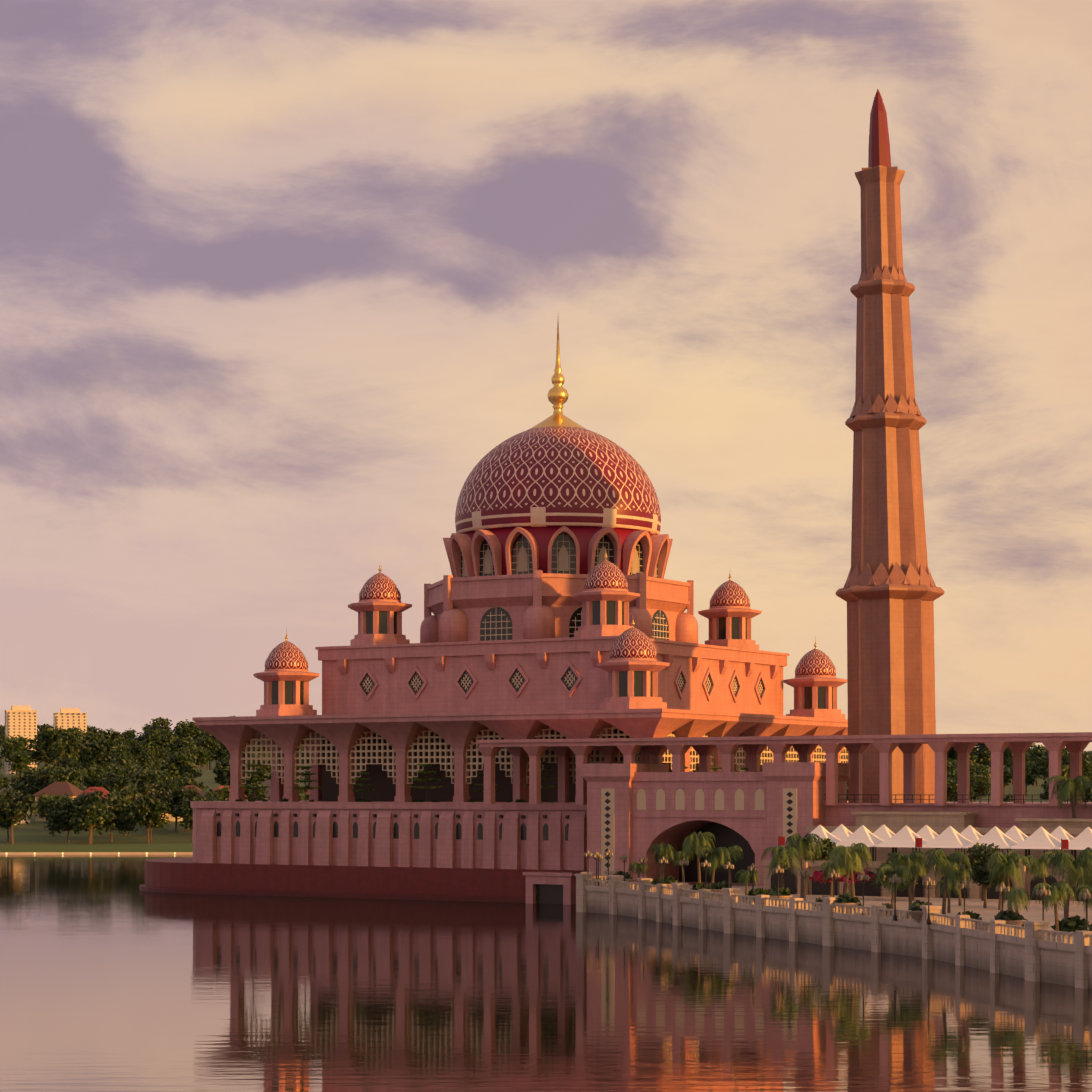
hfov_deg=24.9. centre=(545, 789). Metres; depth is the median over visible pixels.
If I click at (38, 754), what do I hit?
tree
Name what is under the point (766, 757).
lattice
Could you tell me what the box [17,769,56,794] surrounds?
tree
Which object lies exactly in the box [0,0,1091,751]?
sky
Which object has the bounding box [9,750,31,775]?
tree
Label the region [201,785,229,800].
tree
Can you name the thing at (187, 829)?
tree
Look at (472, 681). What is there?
diamond glass
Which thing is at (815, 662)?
kiosk dome
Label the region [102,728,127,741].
tree
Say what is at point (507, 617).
octagon glass
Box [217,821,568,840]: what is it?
wall panels
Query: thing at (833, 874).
lamp post
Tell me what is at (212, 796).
tree
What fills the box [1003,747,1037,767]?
tree
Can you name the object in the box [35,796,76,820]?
house wall
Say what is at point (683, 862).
lamp post
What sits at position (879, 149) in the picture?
minaret spire
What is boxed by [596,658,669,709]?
kiosk
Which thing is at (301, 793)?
tree
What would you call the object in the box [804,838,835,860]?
promenade tree
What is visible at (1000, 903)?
palm
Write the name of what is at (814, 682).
kiosk
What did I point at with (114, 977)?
water
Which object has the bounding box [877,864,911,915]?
palm
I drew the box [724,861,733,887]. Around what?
lamp post
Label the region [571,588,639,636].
kiosk
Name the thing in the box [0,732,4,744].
tree
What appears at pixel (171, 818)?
house wall
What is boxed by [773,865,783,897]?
lamp post
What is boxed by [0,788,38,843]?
tree
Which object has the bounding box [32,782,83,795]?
house roof
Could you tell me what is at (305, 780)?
terrace tree
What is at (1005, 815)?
sahn podium
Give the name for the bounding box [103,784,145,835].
tree
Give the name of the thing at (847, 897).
planter shrub
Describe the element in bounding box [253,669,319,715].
kiosk
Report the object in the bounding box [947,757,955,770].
tree
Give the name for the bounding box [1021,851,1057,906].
palm
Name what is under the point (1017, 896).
palm
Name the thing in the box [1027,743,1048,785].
tree
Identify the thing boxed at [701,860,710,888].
lamp post
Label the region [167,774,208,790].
tree
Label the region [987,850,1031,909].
palm
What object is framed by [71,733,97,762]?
tree
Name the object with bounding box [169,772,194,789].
tree
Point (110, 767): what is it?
tree
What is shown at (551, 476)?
dome
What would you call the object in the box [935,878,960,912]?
palm
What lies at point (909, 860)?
palm
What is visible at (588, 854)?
lamp post
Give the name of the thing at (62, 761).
tree
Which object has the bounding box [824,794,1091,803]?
sahn rail
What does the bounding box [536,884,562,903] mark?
dark water gate
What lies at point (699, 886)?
hedge
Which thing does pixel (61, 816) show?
tree
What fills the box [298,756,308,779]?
tree
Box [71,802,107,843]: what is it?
tree
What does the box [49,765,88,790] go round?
tree
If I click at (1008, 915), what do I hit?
planter shrub
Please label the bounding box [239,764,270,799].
terrace tree
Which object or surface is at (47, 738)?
tree
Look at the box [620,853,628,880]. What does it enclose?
lamp post
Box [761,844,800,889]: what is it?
palm
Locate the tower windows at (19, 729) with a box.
[5,712,35,773]
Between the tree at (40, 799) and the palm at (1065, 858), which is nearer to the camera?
the palm at (1065, 858)
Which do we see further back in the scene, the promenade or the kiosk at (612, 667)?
the kiosk at (612, 667)
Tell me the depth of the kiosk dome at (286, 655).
417.38 m
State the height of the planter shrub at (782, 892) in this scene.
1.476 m
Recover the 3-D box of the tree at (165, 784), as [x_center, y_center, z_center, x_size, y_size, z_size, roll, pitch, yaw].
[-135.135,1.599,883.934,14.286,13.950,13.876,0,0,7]
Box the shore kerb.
[0,852,192,854]
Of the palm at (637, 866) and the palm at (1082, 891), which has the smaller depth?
the palm at (1082, 891)
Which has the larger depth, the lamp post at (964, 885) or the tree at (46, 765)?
the tree at (46, 765)
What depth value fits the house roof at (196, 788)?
805.34 m
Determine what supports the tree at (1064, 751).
on the land
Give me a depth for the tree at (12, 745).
1303.24 m
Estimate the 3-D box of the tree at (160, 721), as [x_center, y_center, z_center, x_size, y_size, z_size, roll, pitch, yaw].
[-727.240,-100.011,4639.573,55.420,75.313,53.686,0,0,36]
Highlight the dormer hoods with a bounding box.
[443,526,672,578]
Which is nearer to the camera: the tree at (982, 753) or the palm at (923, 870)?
the palm at (923, 870)
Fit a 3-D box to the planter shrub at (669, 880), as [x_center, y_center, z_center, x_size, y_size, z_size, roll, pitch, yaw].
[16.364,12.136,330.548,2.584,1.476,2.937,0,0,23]
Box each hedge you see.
[651,879,658,884]
[690,883,710,889]
[748,887,767,898]
[815,895,828,905]
[882,903,890,914]
[957,911,981,919]
[1051,915,1088,932]
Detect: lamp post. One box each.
[584,850,591,873]
[592,851,600,878]
[594,852,602,885]
[604,849,612,882]
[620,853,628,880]
[639,855,647,877]
[659,856,667,879]
[679,858,688,882]
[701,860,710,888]
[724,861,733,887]
[748,863,757,903]
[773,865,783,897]
[800,867,810,908]
[828,869,838,896]
[857,871,868,914]
[889,874,900,920]
[922,876,934,924]
[958,879,970,914]
[996,882,1009,919]
[1036,885,1050,920]
[1079,888,1091,930]
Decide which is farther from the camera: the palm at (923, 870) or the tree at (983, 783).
the tree at (983, 783)
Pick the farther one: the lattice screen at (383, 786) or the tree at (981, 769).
the tree at (981, 769)
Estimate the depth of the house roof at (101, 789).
784.32 m
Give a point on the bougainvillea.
(817, 875)
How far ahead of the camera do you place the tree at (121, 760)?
980.93 m
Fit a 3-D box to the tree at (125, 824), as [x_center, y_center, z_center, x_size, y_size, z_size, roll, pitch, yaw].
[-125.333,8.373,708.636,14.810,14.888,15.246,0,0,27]
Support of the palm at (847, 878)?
on the promenade
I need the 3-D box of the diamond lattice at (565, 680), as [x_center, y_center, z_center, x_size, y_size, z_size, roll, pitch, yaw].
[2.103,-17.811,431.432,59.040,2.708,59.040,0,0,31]
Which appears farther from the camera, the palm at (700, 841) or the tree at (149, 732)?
the tree at (149, 732)
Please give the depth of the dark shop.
320.36 m
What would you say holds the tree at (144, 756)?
on the land
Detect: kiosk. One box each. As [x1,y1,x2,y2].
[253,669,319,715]
[348,599,411,645]
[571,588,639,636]
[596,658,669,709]
[698,606,761,649]
[783,675,846,718]
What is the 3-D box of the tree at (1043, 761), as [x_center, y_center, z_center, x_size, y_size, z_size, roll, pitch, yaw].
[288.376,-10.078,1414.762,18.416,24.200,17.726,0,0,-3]
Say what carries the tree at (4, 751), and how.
on the land
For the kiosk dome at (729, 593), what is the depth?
436.49 m
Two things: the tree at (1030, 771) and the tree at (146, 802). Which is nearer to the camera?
the tree at (146, 802)
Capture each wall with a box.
[15,807,29,824]
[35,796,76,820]
[169,814,191,820]
[191,801,847,870]
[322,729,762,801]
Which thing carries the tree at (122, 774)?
on the land
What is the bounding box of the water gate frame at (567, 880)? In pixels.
[523,872,580,904]
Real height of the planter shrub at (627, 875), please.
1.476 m
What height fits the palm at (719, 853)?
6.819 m
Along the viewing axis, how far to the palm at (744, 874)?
311.19 m
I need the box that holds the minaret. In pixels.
[836,165,944,802]
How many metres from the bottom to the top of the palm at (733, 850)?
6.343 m
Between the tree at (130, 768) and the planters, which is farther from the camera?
the tree at (130, 768)
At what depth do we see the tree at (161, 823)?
706.80 m
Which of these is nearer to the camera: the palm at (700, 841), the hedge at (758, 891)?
the hedge at (758, 891)
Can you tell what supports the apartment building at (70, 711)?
on the land
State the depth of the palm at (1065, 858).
248.98 m
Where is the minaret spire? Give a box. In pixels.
[868,89,890,167]
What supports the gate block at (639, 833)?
on the promenade
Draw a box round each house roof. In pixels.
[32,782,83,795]
[73,787,112,799]
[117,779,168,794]
[170,785,205,796]
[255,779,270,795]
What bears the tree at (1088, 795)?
on the land
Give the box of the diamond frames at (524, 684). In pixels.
[356,661,766,704]
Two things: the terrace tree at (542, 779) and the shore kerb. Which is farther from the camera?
the shore kerb
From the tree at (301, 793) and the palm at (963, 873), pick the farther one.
the tree at (301, 793)
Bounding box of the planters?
[622,878,1025,925]
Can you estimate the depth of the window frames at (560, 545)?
415.00 m
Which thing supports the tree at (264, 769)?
on the land
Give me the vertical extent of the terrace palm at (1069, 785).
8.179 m
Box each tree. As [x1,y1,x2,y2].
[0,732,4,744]
[0,735,25,772]
[0,775,10,789]
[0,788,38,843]
[0,806,22,841]
[1,735,33,774]
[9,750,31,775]
[9,767,53,800]
[11,766,37,788]
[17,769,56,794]
[27,730,53,764]
[32,763,57,771]
[36,793,59,827]
[37,724,53,763]
[37,725,68,763]
[37,795,64,836]
[38,765,60,775]
[44,793,92,841]
[47,747,61,761]
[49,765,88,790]
[51,730,84,764]
[53,756,85,776]
[66,727,83,734]
[70,789,115,843]
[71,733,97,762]
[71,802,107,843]
[74,736,114,772]
[80,762,108,789]
[87,727,105,739]
[93,793,140,841]
[99,767,131,787]
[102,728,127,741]
[102,775,130,793]
[103,755,134,774]
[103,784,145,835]
[105,737,130,749]
[105,762,125,777]
[110,744,139,767]
[113,742,128,750]
[118,765,140,778]
[122,728,137,739]
[124,738,142,756]
[126,767,167,828]
[127,743,152,766]
[130,794,163,842]
[133,800,168,842]
[137,725,164,759]
[137,749,154,769]
[141,717,172,731]
[143,728,178,767]
[143,758,179,782]
[153,734,176,759]
[157,775,178,789]
[160,735,197,758]
[160,788,192,831]
[165,748,201,777]
[165,753,178,761]
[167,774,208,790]
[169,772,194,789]
[170,788,199,831]
[172,721,204,735]
[172,796,205,841]
[175,719,202,743]
[175,787,200,830]
[191,732,222,769]
[192,747,209,769]
[197,737,220,769]
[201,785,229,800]
[206,793,228,800]
[212,756,229,785]
[219,766,229,785]
[220,747,229,760]
[224,760,263,785]
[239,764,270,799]
[245,783,268,800]
[248,753,270,780]
[267,784,309,800]
[291,766,320,801]
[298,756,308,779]
[302,756,309,784]
[349,772,373,791]
[406,764,442,801]
[473,772,498,791]
[523,761,555,788]
[711,767,721,769]
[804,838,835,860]
[871,853,917,891]
[947,747,977,761]
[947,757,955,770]
[947,771,978,801]
[947,778,975,801]
[948,766,956,774]
[953,760,990,780]
[961,842,1001,907]
[970,743,990,764]
[970,770,984,790]
[970,772,990,801]
[974,765,990,782]
[982,752,990,771]
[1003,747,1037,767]
[1003,767,1012,795]
[1003,793,1012,801]
[1007,758,1025,779]
[1025,763,1039,796]
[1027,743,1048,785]
[1034,753,1064,779]
[1041,769,1069,801]
[1044,763,1068,783]
[1061,747,1069,763]
[1061,755,1069,767]
[1061,758,1091,798]
[1067,751,1091,774]
[1083,783,1091,801]
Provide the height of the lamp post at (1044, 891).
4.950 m
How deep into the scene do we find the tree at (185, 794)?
753.59 m
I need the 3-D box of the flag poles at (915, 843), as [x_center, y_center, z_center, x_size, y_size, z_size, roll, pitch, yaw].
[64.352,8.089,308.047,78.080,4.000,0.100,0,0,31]
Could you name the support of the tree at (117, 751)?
on the land
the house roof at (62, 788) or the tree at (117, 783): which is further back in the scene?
the tree at (117, 783)
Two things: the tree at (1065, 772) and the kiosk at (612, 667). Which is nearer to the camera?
the kiosk at (612, 667)
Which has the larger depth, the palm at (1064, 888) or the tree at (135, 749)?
the tree at (135, 749)
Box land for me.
[0,746,1091,851]
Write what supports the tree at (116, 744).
on the land
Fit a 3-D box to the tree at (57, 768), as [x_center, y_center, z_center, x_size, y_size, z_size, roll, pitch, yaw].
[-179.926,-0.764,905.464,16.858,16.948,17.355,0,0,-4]
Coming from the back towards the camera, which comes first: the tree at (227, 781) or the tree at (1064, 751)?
the tree at (1064, 751)
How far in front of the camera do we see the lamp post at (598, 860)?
351.07 m
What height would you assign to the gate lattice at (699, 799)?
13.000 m
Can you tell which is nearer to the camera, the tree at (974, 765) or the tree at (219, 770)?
the tree at (219, 770)
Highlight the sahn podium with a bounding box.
[681,802,1091,885]
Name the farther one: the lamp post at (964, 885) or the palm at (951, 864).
the palm at (951, 864)
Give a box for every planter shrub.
[613,871,632,878]
[658,875,677,883]
[711,880,730,889]
[770,886,789,895]
[837,892,857,902]
[909,900,931,910]
[994,909,1022,920]
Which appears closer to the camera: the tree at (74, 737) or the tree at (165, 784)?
the tree at (165, 784)
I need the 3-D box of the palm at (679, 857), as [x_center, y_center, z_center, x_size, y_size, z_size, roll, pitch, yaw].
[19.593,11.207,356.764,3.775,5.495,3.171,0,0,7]
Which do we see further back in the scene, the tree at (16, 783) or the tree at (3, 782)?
the tree at (16, 783)
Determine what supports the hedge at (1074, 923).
on the promenade
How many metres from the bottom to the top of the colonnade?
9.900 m
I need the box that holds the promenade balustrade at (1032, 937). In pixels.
[574,870,1091,988]
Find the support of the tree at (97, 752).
on the land
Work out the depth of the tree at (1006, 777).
1276.75 m
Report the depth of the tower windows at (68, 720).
2488.05 m
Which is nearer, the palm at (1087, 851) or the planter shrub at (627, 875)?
the palm at (1087, 851)
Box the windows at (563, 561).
[460,533,657,577]
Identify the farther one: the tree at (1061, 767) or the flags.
the tree at (1061, 767)
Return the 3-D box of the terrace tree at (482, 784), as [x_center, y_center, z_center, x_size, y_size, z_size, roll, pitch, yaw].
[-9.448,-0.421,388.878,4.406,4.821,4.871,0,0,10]
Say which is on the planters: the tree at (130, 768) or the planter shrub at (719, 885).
the planter shrub at (719, 885)
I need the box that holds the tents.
[785,824,1091,849]
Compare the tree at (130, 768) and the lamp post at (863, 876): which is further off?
the tree at (130, 768)
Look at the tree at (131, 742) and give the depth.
2010.31 m
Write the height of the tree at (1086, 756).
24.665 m
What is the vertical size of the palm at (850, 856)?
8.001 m
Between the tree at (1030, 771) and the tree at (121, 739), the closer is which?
the tree at (1030, 771)
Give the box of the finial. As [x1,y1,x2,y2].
[530,321,585,428]
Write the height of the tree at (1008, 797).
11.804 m
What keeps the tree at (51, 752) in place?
on the land
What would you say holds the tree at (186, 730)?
on the land
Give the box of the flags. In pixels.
[779,837,1068,848]
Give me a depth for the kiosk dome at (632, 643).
382.59 m
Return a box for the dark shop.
[771,870,1089,900]
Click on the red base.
(187, 875)
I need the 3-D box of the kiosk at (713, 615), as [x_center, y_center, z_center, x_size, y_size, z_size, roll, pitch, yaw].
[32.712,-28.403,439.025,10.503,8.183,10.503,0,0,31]
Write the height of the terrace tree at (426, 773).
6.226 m
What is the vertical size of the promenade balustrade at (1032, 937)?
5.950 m
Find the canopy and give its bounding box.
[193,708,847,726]
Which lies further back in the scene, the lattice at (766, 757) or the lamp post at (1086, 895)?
the lattice at (766, 757)
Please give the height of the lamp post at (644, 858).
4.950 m
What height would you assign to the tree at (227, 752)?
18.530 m
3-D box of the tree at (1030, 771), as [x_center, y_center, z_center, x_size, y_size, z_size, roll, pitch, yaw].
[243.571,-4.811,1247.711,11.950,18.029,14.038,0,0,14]
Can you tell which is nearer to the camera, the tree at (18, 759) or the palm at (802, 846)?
the palm at (802, 846)
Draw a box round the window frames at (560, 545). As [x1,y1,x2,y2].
[461,532,657,577]
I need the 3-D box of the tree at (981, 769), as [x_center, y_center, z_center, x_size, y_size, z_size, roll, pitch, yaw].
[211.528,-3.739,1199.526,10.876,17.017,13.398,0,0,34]
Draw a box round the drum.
[464,526,654,575]
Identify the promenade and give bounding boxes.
[586,884,1091,988]
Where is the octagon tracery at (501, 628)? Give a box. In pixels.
[480,610,668,640]
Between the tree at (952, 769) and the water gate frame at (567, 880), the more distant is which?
the tree at (952, 769)
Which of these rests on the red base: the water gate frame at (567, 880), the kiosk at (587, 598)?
the water gate frame at (567, 880)
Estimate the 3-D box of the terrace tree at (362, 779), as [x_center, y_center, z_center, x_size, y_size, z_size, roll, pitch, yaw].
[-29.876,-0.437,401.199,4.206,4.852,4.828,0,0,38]
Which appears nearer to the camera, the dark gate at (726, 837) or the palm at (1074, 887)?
the palm at (1074, 887)
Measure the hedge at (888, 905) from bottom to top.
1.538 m
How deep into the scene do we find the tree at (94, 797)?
697.06 m
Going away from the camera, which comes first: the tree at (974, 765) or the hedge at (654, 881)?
the hedge at (654, 881)
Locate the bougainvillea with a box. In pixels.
[809,869,875,894]
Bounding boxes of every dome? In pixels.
[265,641,307,669]
[359,573,400,600]
[455,426,660,534]
[583,560,627,589]
[609,628,656,658]
[710,580,749,606]
[795,649,835,675]
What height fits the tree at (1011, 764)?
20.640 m
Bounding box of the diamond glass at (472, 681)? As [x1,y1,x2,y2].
[360,667,763,697]
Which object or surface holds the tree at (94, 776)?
on the land
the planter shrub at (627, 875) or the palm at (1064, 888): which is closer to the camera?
the palm at (1064, 888)
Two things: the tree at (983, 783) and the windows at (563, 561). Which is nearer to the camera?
the windows at (563, 561)
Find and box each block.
[315,636,788,714]
[582,762,849,885]
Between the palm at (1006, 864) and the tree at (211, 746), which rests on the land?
the tree at (211, 746)
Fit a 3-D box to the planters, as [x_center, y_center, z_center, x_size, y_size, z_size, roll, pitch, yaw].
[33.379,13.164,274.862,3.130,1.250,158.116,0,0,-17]
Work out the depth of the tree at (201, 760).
1361.77 m
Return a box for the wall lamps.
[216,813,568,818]
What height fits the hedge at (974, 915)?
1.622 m
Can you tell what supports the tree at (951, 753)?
on the land
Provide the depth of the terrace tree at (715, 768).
389.68 m
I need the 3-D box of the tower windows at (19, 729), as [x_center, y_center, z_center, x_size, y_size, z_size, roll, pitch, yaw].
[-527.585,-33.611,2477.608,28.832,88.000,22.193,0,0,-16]
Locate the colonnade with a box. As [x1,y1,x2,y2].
[476,732,1091,805]
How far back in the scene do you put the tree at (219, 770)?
978.61 m
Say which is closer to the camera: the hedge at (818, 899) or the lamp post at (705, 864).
the hedge at (818, 899)
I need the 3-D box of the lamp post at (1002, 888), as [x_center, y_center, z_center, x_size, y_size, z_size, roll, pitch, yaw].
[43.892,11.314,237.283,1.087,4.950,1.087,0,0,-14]
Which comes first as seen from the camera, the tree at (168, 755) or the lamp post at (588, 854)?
the lamp post at (588, 854)
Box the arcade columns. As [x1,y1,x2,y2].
[195,717,847,801]
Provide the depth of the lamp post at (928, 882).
252.64 m
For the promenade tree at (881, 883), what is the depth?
308.11 m
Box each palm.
[628,862,648,877]
[650,842,676,882]
[670,850,693,882]
[681,831,715,882]
[697,845,731,884]
[717,845,743,887]
[734,869,759,898]
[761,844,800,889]
[784,834,823,897]
[820,860,845,896]
[827,843,872,911]
[837,854,867,894]
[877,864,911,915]
[887,851,926,905]
[912,859,934,900]
[921,849,971,914]
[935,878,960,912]
[942,867,972,905]
[971,864,990,900]
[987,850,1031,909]
[987,851,1026,909]
[1000,886,1030,914]
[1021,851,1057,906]
[1031,883,1075,933]
[1044,850,1091,920]
[1045,775,1091,817]
[1051,880,1077,911]
[1069,865,1091,886]
[1073,885,1091,913]
[1077,847,1091,860]
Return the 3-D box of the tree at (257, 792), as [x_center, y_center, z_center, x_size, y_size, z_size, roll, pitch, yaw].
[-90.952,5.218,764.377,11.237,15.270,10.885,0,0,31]
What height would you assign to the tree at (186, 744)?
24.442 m
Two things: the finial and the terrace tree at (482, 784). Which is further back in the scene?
the finial
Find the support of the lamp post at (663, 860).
on the promenade
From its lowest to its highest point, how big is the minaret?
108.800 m
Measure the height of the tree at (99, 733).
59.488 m
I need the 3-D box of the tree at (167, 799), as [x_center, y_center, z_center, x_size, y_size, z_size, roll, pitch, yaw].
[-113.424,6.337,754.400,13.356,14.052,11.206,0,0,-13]
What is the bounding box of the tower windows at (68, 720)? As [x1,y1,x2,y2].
[56,713,84,771]
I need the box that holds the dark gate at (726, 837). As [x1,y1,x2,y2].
[604,792,792,882]
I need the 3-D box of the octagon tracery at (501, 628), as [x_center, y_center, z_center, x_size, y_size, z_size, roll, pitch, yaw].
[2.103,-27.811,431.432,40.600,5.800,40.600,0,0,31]
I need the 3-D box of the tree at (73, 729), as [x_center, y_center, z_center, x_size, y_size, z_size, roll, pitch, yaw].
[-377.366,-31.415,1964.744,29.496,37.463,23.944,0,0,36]
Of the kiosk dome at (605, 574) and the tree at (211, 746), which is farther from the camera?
the tree at (211, 746)
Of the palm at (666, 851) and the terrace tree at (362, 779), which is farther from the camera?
the terrace tree at (362, 779)
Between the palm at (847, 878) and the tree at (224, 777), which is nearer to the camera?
the palm at (847, 878)
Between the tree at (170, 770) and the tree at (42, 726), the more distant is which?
the tree at (42, 726)
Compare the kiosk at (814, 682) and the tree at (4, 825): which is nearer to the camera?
the kiosk at (814, 682)
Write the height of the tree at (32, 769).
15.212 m
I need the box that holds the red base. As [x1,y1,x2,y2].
[139,857,586,902]
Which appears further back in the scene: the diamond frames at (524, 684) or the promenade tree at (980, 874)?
the diamond frames at (524, 684)
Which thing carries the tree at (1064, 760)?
on the land
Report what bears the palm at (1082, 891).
on the promenade
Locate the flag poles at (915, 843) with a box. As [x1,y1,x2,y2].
[778,836,1061,856]
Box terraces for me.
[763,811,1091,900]
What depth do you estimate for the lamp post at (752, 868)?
299.00 m
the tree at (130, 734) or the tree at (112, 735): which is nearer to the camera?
the tree at (112, 735)
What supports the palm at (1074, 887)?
on the promenade
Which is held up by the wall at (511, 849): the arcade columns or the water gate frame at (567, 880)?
the arcade columns
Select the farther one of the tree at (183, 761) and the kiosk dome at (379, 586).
the tree at (183, 761)
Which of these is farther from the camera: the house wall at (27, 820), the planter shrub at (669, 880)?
the house wall at (27, 820)
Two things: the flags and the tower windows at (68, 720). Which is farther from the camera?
the tower windows at (68, 720)
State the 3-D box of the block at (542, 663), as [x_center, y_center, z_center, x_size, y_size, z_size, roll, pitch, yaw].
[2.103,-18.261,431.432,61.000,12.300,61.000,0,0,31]
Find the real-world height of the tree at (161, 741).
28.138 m
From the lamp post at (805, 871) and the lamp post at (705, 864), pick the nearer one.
the lamp post at (805, 871)
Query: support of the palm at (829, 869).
on the promenade
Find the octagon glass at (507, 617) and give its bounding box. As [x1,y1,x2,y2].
[480,607,668,640]
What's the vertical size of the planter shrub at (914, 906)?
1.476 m
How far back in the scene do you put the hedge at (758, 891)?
311.42 m
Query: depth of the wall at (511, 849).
395.59 m
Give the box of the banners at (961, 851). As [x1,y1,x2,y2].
[832,847,1075,863]
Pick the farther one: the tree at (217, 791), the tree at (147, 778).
the tree at (147, 778)
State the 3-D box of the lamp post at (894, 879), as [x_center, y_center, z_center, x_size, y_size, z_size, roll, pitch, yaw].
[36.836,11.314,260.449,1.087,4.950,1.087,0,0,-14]
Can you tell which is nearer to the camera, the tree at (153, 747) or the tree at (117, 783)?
the tree at (117, 783)
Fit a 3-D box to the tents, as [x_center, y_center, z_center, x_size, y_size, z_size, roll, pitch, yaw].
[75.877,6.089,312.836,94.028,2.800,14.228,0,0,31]
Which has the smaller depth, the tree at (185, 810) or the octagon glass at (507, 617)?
the octagon glass at (507, 617)
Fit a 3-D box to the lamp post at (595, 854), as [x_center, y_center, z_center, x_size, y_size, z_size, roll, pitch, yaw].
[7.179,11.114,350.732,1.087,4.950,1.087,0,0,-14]
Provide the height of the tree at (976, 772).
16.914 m
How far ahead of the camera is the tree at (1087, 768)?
868.55 m
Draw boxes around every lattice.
[241,725,847,783]
[363,671,762,694]
[601,788,796,875]
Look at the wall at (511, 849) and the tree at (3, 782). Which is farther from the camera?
the tree at (3, 782)
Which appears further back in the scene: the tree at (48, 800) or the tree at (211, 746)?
the tree at (211, 746)
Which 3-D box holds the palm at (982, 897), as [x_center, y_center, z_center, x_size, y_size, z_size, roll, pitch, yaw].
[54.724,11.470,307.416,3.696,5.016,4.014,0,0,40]
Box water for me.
[0,855,1091,1091]
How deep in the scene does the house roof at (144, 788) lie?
792.32 m
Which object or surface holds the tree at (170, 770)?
on the land
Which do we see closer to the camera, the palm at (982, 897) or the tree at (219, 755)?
the palm at (982, 897)
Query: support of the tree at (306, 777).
on the land
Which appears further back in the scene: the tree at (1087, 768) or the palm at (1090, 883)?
the tree at (1087, 768)
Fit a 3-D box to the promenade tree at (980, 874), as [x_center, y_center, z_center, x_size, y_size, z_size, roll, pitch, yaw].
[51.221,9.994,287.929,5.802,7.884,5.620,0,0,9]
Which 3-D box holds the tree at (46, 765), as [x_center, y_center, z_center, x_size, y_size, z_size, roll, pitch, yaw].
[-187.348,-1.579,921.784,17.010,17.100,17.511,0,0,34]
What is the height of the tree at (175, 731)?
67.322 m
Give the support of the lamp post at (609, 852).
on the promenade
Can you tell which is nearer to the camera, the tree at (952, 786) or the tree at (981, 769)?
the tree at (952, 786)
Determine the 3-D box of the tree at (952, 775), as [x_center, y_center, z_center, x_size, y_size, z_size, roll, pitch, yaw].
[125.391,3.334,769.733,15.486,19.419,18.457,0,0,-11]
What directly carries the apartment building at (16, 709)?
on the land
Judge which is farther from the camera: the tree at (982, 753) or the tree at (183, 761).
the tree at (982, 753)
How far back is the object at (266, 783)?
806.02 m
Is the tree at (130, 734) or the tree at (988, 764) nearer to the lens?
the tree at (988, 764)

